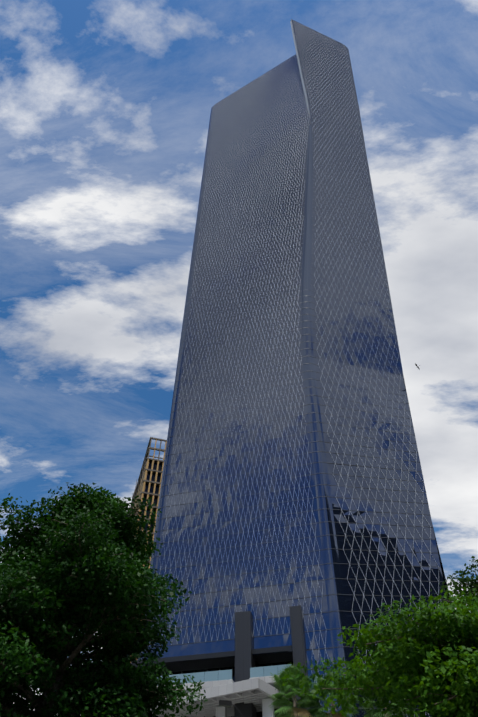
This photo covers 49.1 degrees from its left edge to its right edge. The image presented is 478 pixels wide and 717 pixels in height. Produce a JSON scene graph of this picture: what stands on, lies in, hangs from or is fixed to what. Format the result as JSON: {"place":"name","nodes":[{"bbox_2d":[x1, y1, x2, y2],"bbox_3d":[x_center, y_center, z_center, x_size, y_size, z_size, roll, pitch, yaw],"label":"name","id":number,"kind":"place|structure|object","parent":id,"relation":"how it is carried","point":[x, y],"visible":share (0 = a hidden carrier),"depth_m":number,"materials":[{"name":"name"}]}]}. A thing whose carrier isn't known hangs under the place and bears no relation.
{"place":"outdoors","nodes":[
{"label":"outdoors","id":0,"kind":"place"},
{"bbox_2d":[123,437,166,662],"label":"building","id":1,"kind":"structure","parent":0,"point":[148,485],"depth_m":142.27,"materials":[{"name":"brown concrete"}]},
{"bbox_2d":[146,661,295,716],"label":"lobby glazing","id":2,"kind":"structure","parent":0,"point":[230,668],"depth_m":58.49,"materials":[{"name":"glass"}]},
{"bbox_2d":[157,675,295,695],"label":"lobby ledge slab","id":3,"kind":"structure","parent":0,"point":[266,679],"depth_m":53.89,"materials":[{"name":"white concrete"}]},
{"bbox_2d":[219,700,242,716],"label":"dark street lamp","id":4,"kind":"object","parent":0,"point":[225,703],"visible":1,"depth_m":16.66,"materials":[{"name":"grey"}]},
{"bbox_2d":[0,0,477,713],"label":"sky","id":5,"kind":"structure","parent":0,"point":[106,105],"materials":[{"name":"blue"}]},
{"bbox_2d":[142,19,443,709],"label":"tower mullions","id":6,"kind":"object","parent":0,"point":[290,407],"visible":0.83,"depth_m":81.08,"materials":[{"name":"grey metal"}]},
{"bbox_2d":[155,25,438,716],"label":"facade lattice","id":7,"kind":"object","parent":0,"point":[287,374],"visible":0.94,"depth_m":87.08,"materials":[{"name":"grey metal"}]},
{"bbox_2d":[290,20,366,154],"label":"tower fin slab","id":8,"kind":"structure","parent":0,"point":[303,85],"depth_m":180.57,"materials":[{"name":"grey metal"}]},
{"bbox_2d":[301,124,359,716],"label":"tower seam","id":9,"kind":"object","parent":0,"point":[338,615],"visible":0.85,"depth_m":72.95,"materials":[{"name":"grey metal"}]},
{"label":"ground","id":10,"kind":"structure","parent":0,"visible":0},
{"bbox_2d":[0,482,207,716],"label":"tree","id":11,"kind":"object","parent":10,"relation":"on","point":[79,568],"visible":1,"depth_m":20.42,"materials":[{"name":"green plant"}]},
{"bbox_2d":[135,107,212,715],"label":"facade edge","id":12,"kind":"object","parent":10,"relation":"on","point":[161,503],"visible":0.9,"depth_m":90.84,"materials":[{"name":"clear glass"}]},
{"bbox_2d":[255,297,450,716],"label":"tower faces","id":13,"kind":"object","parent":10,"relation":"on","point":[445,583],"visible":0.12,"depth_m":64.21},
{"bbox_2d":[146,54,338,716],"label":"glass facade","id":14,"kind":"structure","parent":13,"relation":"attached to","point":[263,641],"depth_m":84.06,"materials":[{"name":"blue glass"}]},
{"bbox_2d":[292,20,447,716],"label":"glass facade","id":15,"kind":"structure","parent":13,"relation":"attached to","point":[382,559],"depth_m":88.90,"materials":[{"name":"blue glass"}]},
{"bbox_2d":[281,587,477,716],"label":"tree","id":16,"kind":"object","parent":10,"relation":"on","point":[439,665],"visible":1,"depth_m":16.76,"materials":[{"name":"green plant"}]},
{"bbox_2d":[421,556,477,608],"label":"tree","id":17,"kind":"object","parent":10,"relation":"on","point":[472,584],"visible":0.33,"depth_m":37.13,"materials":[{"name":"green plant"}]},
{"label":"plaza terrace","id":18,"kind":"structure","parent":0,"visible":0},
{"bbox_2d":[131,645,292,716],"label":"lobby lintel frame","id":19,"kind":"object","parent":18,"relation":"on","point":[185,664],"visible":0.4,"depth_m":57.95,"materials":[{"name":"black metal"}]},
{"bbox_2d":[150,678,288,716],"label":"entrance canopy","id":20,"kind":"object","parent":19,"relation":"attached to","point":[255,691],"visible":0.71,"depth_m":51.91,"materials":[{"name":"white concrete"}]},
{"bbox_2d":[156,664,291,682],"bbox_3d":[-3.499,33.318,54.725,18.330,0.950,0.020,-11,-50,9],"label":"glass balustrade","id":21,"kind":"object","parent":19,"relation":"on","point":[264,671],"visible":0.48,"depth_m":54.36,"materials":[{"name":"teal glass"}]},
{"bbox_2d":[216,706,227,716],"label":"canopy column","id":22,"kind":"structure","parent":18,"relation":"on","point":[221,711],"depth_m":52.89,"materials":[{"name":"concrete"}]},
{"bbox_2d":[234,611,256,716],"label":"pylon","id":23,"kind":"object","parent":18,"relation":"on","point":[244,660],"visible":0.55,"depth_m":56.30,"materials":[{"name":"metal"}]},
{"bbox_2d":[262,698,273,716],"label":"canopy column","id":24,"kind":"structure","parent":18,"relation":"on","point":[267,711],"depth_m":50.97,"materials":[{"name":"concrete"}]},
{"bbox_2d":[268,662,320,716],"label":"fan palm","id":25,"kind":"object","parent":18,"relation":"on","point":[292,709],"visible":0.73,"depth_m":44.37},
{"bbox_2d":[289,605,310,716],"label":"pylon","id":26,"kind":"object","parent":18,"relation":"on","point":[297,636],"visible":0.55,"depth_m":56.06,"materials":[{"name":"metal"}]},
{"bbox_2d":[302,671,358,716],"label":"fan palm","id":27,"kind":"object","parent":18,"relation":"on","point":[316,712],"visible":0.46,"depth_m":43.79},
{"bbox_2d":[358,680,413,716],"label":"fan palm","id":28,"kind":"object","parent":18,"relation":"on","point":[372,712],"visible":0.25,"depth_m":43.84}
]}

